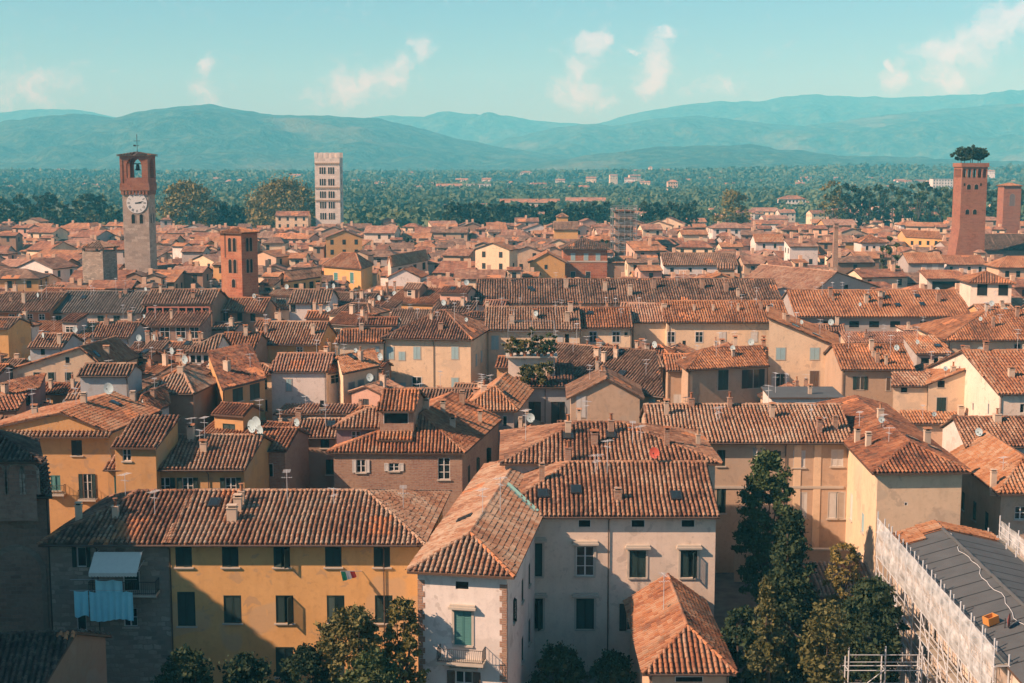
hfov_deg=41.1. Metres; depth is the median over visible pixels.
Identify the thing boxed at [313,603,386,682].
leafy tree
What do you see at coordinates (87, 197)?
broad tree
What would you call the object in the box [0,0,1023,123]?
sky
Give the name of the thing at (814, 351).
window
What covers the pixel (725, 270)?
house
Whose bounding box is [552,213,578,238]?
house
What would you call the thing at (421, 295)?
house
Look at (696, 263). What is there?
house
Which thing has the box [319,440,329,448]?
window
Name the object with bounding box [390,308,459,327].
house
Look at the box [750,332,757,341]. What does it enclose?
window
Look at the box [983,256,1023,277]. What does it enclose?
house
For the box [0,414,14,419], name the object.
house
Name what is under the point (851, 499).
window
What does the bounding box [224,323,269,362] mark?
house
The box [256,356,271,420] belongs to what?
house
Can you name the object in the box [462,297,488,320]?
house
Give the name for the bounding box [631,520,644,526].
window
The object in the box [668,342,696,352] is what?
house
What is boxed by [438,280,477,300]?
house
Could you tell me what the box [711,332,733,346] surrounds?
house
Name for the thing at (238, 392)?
window
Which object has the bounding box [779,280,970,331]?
house
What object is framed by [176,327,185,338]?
window
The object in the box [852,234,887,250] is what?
house
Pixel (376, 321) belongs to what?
house
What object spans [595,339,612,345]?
house
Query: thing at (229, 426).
window
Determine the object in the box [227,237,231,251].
window
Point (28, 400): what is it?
window
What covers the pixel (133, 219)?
window
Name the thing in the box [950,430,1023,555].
house
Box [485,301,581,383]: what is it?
house
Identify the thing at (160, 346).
house
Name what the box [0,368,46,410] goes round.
house
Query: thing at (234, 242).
window
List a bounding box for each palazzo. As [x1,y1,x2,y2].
[379,302,488,387]
[405,409,723,682]
[559,238,609,277]
[639,385,972,616]
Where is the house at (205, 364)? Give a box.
[200,361,208,368]
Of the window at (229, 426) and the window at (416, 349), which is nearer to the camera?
the window at (229, 426)
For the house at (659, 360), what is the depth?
200.74 m
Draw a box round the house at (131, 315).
[117,307,137,322]
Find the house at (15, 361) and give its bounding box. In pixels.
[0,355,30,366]
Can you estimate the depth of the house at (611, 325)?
214.85 m
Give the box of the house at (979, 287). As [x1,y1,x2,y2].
[955,271,1017,306]
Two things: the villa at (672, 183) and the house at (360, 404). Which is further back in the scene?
the villa at (672, 183)
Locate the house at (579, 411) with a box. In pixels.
[557,400,591,422]
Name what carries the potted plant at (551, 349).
on the roof terrace
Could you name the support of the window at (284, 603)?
in the house at (257, 571)
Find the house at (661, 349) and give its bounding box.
[634,338,675,356]
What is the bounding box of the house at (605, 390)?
[565,356,644,422]
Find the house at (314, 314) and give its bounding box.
[304,299,337,320]
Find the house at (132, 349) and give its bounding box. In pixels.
[130,341,141,350]
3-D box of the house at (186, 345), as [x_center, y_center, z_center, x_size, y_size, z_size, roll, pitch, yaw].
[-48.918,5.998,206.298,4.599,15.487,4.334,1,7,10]
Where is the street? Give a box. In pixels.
[534,573,899,682]
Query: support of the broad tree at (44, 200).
on the ground
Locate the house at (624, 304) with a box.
[620,302,637,306]
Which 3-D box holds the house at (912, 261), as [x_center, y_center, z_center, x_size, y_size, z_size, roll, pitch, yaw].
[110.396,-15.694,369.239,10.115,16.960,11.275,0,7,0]
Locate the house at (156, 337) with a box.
[152,330,169,346]
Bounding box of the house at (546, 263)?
[527,249,566,277]
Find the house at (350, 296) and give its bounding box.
[336,280,385,302]
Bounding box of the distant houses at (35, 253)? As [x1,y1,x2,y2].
[0,168,1023,307]
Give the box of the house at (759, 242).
[750,234,783,250]
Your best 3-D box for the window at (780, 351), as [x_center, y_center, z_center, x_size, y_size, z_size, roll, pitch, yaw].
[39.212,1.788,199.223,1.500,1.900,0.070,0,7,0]
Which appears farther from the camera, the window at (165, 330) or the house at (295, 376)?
the window at (165, 330)
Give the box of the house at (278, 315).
[254,309,284,330]
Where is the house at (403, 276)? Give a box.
[387,265,428,285]
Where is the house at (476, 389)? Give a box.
[468,376,483,399]
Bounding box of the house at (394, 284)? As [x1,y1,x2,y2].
[385,281,396,290]
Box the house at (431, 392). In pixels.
[405,371,472,399]
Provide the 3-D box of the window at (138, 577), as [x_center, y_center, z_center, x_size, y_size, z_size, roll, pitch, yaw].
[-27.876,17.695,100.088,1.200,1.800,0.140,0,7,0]
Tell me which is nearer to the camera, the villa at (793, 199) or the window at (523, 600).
the window at (523, 600)
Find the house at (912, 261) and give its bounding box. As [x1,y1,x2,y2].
[898,252,945,271]
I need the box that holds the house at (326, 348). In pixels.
[319,343,336,354]
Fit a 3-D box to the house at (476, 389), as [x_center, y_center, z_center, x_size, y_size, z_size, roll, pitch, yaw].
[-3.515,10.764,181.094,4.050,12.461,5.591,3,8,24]
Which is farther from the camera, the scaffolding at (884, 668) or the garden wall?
the garden wall
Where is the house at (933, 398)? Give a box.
[891,362,965,446]
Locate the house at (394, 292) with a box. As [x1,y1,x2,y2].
[392,286,401,294]
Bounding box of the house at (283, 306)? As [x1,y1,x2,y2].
[272,295,289,319]
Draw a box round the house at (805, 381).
[792,374,809,385]
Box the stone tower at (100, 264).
[78,240,119,282]
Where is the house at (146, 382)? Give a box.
[142,371,164,388]
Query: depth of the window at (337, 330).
220.46 m
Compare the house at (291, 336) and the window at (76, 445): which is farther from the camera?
the house at (291, 336)
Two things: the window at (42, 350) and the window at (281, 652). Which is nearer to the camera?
the window at (281, 652)
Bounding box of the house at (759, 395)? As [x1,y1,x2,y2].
[757,373,798,404]
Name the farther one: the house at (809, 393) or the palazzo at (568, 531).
the house at (809, 393)
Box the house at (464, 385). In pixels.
[453,381,480,389]
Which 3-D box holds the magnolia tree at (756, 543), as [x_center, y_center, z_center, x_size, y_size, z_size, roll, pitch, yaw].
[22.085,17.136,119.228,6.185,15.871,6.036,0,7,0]
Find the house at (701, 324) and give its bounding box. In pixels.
[660,287,787,349]
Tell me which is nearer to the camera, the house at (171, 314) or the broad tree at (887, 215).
the house at (171, 314)
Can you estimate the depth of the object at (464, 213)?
646.60 m
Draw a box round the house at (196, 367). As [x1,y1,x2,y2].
[161,349,210,376]
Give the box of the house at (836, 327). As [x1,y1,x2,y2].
[813,315,845,342]
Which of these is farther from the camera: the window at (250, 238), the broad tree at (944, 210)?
the broad tree at (944, 210)
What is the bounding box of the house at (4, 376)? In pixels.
[0,363,15,391]
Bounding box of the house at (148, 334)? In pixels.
[131,327,151,347]
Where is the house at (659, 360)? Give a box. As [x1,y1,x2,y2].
[642,340,664,380]
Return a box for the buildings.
[3,177,1016,185]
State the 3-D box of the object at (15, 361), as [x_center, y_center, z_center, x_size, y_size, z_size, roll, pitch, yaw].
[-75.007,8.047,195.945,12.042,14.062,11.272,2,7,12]
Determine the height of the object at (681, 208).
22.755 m
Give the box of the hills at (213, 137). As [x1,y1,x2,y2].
[0,104,574,171]
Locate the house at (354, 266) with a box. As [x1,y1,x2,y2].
[321,249,427,291]
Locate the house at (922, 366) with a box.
[914,351,934,371]
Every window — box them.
[26,395,31,405]
[39,314,44,319]
[40,349,45,355]
[47,372,54,380]
[50,475,61,491]
[55,315,61,320]
[64,372,71,380]
[65,326,73,332]
[70,440,83,456]
[72,547,90,566]
[75,615,86,632]
[78,474,95,497]
[97,315,103,321]
[113,315,119,320]
[114,476,115,493]
[121,449,132,462]
[122,608,138,628]
[123,571,139,589]
[131,214,135,223]
[139,214,143,223]
[144,306,170,312]
[160,327,169,338]
[161,478,174,488]
[174,547,193,568]
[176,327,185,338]
[176,592,197,627]
[177,478,197,488]
[179,306,204,311]
[189,327,198,338]
[191,355,194,362]
[197,355,200,362]
[220,478,240,487]
[220,547,239,568]
[222,595,243,624]
[223,313,228,321]
[223,423,234,430]
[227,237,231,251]
[228,259,232,272]
[231,279,235,287]
[232,237,236,251]
[232,387,243,401]
[233,259,236,272]
[237,313,242,321]
[245,237,248,251]
[246,258,249,272]
[249,237,252,250]
[249,258,252,272]
[250,313,255,321]
[250,382,260,400]
[265,400,267,411]
[269,463,272,475]
[272,547,291,568]
[274,595,295,624]
[274,647,292,678]
[285,378,291,391]
[290,304,295,312]
[297,347,302,351]
[309,281,313,288]
[319,400,324,407]
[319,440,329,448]
[323,547,342,568]
[325,460,333,475]
[326,595,344,624]
[330,374,337,384]
[334,272,337,279]
[334,659,344,676]
[335,328,340,337]
[348,381,354,394]
[350,272,353,282]
[352,431,359,438]
[352,460,369,473]
[357,379,364,386]
[363,399,368,404]
[372,547,391,568]
[373,595,392,624]
[374,346,379,352]
[383,413,407,422]
[384,463,403,471]
[386,346,393,359]
[398,351,405,360]
[412,376,421,386]
[413,346,420,359]
[437,458,450,480]
[447,666,480,682]
[448,604,475,647]
[451,346,458,359]
[451,377,458,386]
[455,581,468,589]
[468,465,469,483]
[476,457,479,473]
[486,448,490,462]
[491,335,498,349]
[503,416,506,425]
[513,597,516,625]
[521,579,524,605]
[521,637,524,665]
[528,563,531,588]
[528,619,531,646]
[529,402,540,421]
[534,537,546,577]
[534,593,546,630]
[551,402,564,423]
[557,336,562,341]
[565,334,568,342]
[570,271,575,277]
[571,253,574,260]
[572,541,598,577]
[572,593,598,630]
[576,396,585,417]
[578,520,590,526]
[584,253,587,260]
[585,271,590,277]
[589,331,596,342]
[596,253,599,260]
[612,331,619,342]
[619,598,629,631]
[625,545,650,578]
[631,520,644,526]
[667,331,674,342]
[673,394,680,404]
[675,676,702,681]
[676,545,701,578]
[681,520,694,526]
[695,331,702,342]
[716,450,725,466]
[717,369,728,390]
[717,489,726,513]
[719,332,725,341]
[742,368,764,388]
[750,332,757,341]
[753,447,764,458]
[771,373,788,385]
[775,347,785,359]
[792,450,806,468]
[800,492,806,518]
[809,347,819,359]
[809,370,819,385]
[826,492,845,519]
[830,449,844,467]
[848,493,852,522]
[849,321,858,327]
[853,376,867,389]
[860,512,863,534]
[869,321,878,327]
[885,377,890,390]
[890,321,899,327]
[901,388,906,392]
[921,358,928,363]
[932,264,938,269]
[932,281,959,288]
[936,397,946,412]
[938,381,944,387]
[961,491,964,511]
[971,501,975,522]
[976,284,987,295]
[983,511,988,530]
[998,285,1007,295]
[1013,507,1023,520]
[1014,344,1020,348]
[1020,404,1023,411]
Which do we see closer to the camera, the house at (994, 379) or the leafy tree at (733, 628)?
the leafy tree at (733, 628)
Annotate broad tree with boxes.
[0,196,12,221]
[0,204,19,223]
[11,193,30,220]
[17,203,41,219]
[25,193,50,222]
[40,192,62,224]
[45,201,71,225]
[59,204,73,222]
[70,198,86,222]
[74,193,94,222]
[81,193,104,222]
[81,214,105,226]
[94,193,111,221]
[102,206,122,223]
[155,178,227,226]
[199,213,215,225]
[239,173,315,227]
[710,188,752,223]
[818,180,844,218]
[829,185,849,218]
[837,182,854,219]
[845,184,862,225]
[850,188,871,225]
[855,186,879,223]
[869,183,885,220]
[877,189,893,226]
[883,183,900,227]
[893,188,909,220]
[900,184,922,221]
[910,182,928,221]
[918,181,935,221]
[923,188,943,221]
[931,186,950,221]
[943,189,952,219]
[986,182,992,215]
[986,188,997,216]
[993,192,997,217]
[1020,189,1023,220]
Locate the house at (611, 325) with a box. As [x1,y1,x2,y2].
[579,306,633,347]
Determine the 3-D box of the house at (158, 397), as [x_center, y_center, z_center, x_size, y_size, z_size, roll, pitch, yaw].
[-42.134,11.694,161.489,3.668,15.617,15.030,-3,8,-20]
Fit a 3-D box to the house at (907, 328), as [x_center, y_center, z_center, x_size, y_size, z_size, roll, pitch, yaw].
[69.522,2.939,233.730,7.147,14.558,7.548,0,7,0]
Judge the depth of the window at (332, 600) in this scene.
100.17 m
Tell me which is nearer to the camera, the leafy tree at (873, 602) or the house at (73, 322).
the leafy tree at (873, 602)
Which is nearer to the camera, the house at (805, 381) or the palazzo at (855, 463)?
the palazzo at (855, 463)
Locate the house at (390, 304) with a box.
[381,298,402,315]
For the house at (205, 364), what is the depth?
186.45 m
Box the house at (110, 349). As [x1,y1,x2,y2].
[9,322,138,381]
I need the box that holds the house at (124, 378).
[64,360,144,400]
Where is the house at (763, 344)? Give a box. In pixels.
[748,330,768,384]
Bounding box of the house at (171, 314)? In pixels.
[138,284,228,340]
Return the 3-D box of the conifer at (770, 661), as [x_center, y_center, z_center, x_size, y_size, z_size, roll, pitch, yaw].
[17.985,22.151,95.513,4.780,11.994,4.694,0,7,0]
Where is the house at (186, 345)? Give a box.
[168,330,201,350]
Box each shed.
[500,199,559,205]
[565,198,605,203]
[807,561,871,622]
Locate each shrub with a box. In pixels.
[526,640,589,682]
[589,648,636,682]
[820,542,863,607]
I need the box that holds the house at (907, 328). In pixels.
[895,322,916,331]
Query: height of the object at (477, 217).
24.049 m
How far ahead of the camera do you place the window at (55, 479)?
140.68 m
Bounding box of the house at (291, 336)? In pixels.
[257,314,337,363]
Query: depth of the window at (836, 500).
134.44 m
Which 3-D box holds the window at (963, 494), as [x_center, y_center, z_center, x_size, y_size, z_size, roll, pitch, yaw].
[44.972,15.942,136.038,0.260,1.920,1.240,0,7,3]
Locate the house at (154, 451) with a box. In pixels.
[103,414,273,494]
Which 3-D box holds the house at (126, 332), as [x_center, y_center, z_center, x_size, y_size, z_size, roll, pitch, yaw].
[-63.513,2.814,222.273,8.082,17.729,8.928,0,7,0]
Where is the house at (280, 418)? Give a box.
[276,409,282,421]
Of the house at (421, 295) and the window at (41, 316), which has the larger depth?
the house at (421, 295)
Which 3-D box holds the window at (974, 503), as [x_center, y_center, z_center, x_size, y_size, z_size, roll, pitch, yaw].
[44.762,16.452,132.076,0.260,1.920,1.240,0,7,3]
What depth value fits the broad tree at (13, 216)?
649.73 m
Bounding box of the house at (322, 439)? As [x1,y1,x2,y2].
[289,404,343,488]
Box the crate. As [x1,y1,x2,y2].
[982,613,999,626]
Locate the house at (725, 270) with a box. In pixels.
[700,262,744,277]
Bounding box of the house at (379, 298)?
[375,295,384,303]
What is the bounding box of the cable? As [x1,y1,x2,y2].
[957,545,1023,624]
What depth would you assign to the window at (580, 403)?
157.59 m
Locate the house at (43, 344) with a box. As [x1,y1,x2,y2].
[27,330,84,360]
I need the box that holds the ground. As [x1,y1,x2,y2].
[4,202,1023,223]
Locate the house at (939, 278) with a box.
[918,269,963,288]
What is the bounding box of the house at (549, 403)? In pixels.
[515,349,574,423]
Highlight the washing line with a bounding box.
[70,579,136,579]
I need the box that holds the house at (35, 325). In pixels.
[18,308,41,340]
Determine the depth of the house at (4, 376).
182.47 m
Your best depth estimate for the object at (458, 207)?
646.64 m
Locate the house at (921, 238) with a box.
[897,229,942,246]
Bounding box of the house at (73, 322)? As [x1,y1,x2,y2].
[39,312,100,341]
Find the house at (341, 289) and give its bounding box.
[320,279,349,291]
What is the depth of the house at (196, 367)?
175.34 m
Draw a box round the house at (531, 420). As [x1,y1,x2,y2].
[516,410,545,427]
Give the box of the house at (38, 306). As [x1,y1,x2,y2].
[0,285,70,321]
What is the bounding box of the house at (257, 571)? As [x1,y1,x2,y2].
[162,469,451,682]
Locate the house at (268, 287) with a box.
[258,278,300,298]
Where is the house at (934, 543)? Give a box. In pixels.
[892,519,1023,682]
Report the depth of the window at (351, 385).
180.46 m
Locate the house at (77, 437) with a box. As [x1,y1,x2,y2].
[0,383,160,532]
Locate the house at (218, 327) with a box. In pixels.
[211,309,242,335]
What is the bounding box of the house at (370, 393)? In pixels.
[348,370,403,407]
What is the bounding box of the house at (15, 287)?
[1,282,29,292]
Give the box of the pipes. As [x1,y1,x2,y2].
[1004,613,1014,627]
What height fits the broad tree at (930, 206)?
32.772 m
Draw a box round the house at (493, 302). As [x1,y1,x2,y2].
[482,299,510,310]
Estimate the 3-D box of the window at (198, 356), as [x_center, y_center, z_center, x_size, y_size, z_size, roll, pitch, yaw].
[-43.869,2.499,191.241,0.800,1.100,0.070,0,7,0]
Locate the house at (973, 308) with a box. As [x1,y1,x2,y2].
[968,291,1014,311]
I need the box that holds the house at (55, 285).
[42,283,64,290]
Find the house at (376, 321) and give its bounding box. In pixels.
[355,311,400,329]
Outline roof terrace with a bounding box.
[506,323,557,376]
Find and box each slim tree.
[212,206,221,224]
[217,204,224,224]
[222,202,230,225]
[226,206,236,225]
[232,204,240,225]
[237,207,245,224]
[242,202,250,223]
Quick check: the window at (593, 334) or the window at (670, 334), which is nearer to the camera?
the window at (593, 334)
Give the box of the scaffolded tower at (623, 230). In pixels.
[610,205,637,256]
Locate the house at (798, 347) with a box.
[675,306,839,404]
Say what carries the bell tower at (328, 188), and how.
on the street
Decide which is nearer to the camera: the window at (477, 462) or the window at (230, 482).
the window at (230, 482)
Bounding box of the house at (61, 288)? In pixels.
[43,286,106,292]
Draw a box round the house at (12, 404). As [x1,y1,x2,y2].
[0,393,27,414]
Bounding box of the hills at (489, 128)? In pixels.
[0,90,1023,144]
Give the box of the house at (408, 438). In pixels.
[326,383,502,517]
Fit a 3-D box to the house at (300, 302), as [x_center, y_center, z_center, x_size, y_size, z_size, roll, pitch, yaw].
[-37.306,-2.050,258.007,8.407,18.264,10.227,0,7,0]
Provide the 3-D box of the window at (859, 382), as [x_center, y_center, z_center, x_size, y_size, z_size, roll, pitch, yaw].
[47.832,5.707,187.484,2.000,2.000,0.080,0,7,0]
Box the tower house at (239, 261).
[217,226,259,296]
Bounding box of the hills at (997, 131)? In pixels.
[492,103,1023,160]
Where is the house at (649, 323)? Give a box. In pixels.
[628,301,666,347]
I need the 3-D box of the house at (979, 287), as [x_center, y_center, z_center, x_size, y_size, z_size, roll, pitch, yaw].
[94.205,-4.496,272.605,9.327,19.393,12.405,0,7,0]
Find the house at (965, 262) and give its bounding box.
[942,255,985,272]
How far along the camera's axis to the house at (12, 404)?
162.93 m
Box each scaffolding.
[842,646,924,682]
[875,511,1009,682]
[988,516,1023,561]
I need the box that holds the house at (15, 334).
[0,316,32,358]
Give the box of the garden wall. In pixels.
[734,547,851,581]
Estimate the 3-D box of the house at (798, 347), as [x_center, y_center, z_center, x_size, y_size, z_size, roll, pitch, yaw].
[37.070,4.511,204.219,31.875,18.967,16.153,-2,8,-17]
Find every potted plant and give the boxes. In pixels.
[501,336,520,355]
[508,339,523,355]
[519,339,533,355]
[526,327,537,354]
[529,335,549,355]
[536,340,549,355]
[544,333,557,355]
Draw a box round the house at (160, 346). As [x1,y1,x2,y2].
[142,340,188,363]
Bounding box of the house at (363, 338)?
[334,314,392,359]
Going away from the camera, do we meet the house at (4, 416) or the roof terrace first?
the house at (4, 416)
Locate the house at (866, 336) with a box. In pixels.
[839,325,918,344]
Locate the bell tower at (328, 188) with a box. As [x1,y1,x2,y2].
[314,153,343,226]
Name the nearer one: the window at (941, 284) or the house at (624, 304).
the house at (624, 304)
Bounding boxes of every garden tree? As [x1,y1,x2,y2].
[404,237,416,244]
[879,245,891,268]
[887,236,899,267]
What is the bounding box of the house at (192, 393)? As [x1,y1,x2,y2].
[137,351,216,433]
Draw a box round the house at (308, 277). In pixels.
[283,266,321,288]
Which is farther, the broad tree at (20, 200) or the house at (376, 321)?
the broad tree at (20, 200)
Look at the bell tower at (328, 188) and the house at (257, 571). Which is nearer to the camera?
the house at (257, 571)
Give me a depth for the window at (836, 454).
133.85 m
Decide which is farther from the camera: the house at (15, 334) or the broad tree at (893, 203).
the broad tree at (893, 203)
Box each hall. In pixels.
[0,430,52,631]
[475,272,780,310]
[747,264,880,290]
[984,234,1023,258]
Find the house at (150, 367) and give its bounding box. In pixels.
[141,347,175,379]
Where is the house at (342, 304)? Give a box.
[338,295,381,306]
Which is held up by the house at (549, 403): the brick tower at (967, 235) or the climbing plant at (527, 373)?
the climbing plant at (527, 373)
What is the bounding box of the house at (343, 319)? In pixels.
[329,304,383,338]
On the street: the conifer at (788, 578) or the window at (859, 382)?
the conifer at (788, 578)
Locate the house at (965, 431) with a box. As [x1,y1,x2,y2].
[940,408,1023,453]
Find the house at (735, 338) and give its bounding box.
[714,332,737,346]
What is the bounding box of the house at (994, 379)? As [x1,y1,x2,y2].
[926,329,1023,415]
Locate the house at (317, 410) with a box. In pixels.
[273,395,357,421]
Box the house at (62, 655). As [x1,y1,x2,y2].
[0,628,111,682]
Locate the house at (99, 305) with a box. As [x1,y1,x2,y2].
[53,278,149,321]
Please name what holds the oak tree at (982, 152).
on the brick tower at (967, 235)
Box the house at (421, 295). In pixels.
[389,282,440,309]
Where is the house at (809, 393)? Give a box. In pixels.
[761,372,843,404]
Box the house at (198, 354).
[185,333,231,364]
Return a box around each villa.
[436,184,462,187]
[466,184,490,187]
[667,180,677,189]
[777,195,805,208]
[929,179,952,188]
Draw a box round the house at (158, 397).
[138,378,170,415]
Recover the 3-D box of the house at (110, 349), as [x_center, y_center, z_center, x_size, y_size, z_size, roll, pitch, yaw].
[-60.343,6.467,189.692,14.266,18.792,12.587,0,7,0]
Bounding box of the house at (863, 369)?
[823,335,915,407]
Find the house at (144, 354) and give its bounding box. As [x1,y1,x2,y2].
[134,349,161,365]
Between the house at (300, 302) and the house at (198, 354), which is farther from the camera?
the house at (300, 302)
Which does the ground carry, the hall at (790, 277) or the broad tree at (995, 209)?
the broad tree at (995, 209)
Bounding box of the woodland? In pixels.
[0,162,1023,227]
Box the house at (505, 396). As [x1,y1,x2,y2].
[469,372,533,446]
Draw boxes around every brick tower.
[947,163,988,255]
[996,183,1022,232]
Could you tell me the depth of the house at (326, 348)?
193.96 m
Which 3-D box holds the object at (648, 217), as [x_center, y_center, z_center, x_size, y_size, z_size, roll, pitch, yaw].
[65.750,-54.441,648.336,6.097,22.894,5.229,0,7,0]
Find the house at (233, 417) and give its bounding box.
[200,399,289,433]
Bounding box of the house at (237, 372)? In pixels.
[207,342,266,419]
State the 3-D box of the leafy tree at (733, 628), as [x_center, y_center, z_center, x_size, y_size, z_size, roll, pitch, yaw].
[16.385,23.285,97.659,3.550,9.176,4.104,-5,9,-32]
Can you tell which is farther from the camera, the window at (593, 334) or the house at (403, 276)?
the house at (403, 276)
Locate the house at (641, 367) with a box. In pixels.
[552,323,664,422]
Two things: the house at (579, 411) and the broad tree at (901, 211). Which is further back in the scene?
the broad tree at (901, 211)
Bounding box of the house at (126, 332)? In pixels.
[88,314,152,347]
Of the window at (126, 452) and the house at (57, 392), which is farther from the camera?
the house at (57, 392)
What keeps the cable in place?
on the house at (934, 543)
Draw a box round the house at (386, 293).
[368,284,396,300]
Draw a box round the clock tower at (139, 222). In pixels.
[116,134,156,272]
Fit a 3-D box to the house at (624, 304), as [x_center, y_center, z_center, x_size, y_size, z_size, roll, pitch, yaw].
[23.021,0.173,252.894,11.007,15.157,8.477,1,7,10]
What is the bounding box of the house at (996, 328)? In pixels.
[911,299,1023,353]
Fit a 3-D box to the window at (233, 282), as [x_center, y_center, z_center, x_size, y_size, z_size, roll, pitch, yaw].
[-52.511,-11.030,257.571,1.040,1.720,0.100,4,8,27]
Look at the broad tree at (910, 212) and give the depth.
690.24 m
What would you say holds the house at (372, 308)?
on the street
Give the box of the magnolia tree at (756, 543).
[730,448,796,604]
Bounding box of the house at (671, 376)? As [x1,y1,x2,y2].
[661,345,697,404]
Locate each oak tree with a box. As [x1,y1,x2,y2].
[950,146,965,160]
[956,148,974,162]
[961,147,979,162]
[973,147,989,162]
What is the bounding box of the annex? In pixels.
[623,572,738,682]
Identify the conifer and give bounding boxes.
[741,508,837,682]
[741,574,790,682]
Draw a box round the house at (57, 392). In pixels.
[45,365,77,402]
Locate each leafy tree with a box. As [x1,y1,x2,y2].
[149,643,214,682]
[217,652,280,682]
[273,642,332,682]
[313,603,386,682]
[337,646,404,682]
[380,596,430,682]
[720,604,765,682]
[796,598,852,682]
[837,572,910,682]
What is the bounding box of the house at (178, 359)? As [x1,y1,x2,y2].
[172,350,188,365]
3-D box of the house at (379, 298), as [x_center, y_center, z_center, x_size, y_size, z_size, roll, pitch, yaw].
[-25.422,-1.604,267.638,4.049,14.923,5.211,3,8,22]
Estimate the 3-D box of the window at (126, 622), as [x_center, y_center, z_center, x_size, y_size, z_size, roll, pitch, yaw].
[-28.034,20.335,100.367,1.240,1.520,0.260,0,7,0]
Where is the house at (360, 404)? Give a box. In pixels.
[350,399,375,413]
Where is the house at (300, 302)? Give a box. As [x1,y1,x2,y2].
[287,283,339,320]
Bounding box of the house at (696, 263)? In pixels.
[658,252,738,274]
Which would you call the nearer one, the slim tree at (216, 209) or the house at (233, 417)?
the house at (233, 417)
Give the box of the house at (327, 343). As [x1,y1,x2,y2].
[324,338,335,353]
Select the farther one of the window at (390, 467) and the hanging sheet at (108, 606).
the window at (390, 467)
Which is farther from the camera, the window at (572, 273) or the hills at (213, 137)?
the hills at (213, 137)
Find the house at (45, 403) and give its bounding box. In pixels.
[40,399,65,406]
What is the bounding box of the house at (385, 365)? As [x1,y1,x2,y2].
[376,352,393,380]
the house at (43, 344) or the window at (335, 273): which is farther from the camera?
the window at (335, 273)
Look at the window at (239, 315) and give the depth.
247.26 m
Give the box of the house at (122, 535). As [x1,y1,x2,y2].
[36,473,196,682]
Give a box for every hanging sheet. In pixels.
[74,591,88,617]
[89,591,133,621]
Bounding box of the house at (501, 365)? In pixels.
[495,355,507,377]
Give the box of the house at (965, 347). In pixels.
[960,345,982,348]
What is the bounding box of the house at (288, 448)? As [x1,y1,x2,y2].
[252,416,311,488]
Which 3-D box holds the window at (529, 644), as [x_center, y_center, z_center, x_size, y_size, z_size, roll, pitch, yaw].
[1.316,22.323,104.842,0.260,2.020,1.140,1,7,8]
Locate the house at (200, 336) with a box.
[177,331,206,340]
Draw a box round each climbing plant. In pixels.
[517,364,536,383]
[533,360,554,384]
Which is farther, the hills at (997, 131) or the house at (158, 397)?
the hills at (997, 131)
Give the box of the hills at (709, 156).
[412,144,1023,176]
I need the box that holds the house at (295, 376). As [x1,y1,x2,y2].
[269,339,338,420]
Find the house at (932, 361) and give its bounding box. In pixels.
[929,351,951,363]
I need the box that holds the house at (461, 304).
[431,293,479,312]
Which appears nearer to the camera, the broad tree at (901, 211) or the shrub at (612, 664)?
the shrub at (612, 664)
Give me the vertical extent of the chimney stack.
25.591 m
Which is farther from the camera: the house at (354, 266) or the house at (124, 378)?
the house at (354, 266)
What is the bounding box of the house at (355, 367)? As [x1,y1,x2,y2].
[334,344,380,403]
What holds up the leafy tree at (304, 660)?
on the street
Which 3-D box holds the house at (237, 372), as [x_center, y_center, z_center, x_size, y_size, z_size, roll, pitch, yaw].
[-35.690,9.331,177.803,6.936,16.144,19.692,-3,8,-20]
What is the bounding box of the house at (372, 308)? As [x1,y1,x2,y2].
[326,299,391,320]
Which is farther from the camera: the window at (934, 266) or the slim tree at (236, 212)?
the slim tree at (236, 212)
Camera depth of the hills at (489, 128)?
7468.47 m
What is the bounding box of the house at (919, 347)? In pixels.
[902,326,952,365]
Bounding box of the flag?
[341,571,356,580]
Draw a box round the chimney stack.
[832,223,838,269]
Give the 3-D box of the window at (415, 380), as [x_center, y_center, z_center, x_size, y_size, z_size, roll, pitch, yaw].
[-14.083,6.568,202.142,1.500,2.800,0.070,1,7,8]
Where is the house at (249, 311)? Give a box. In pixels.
[221,294,277,331]

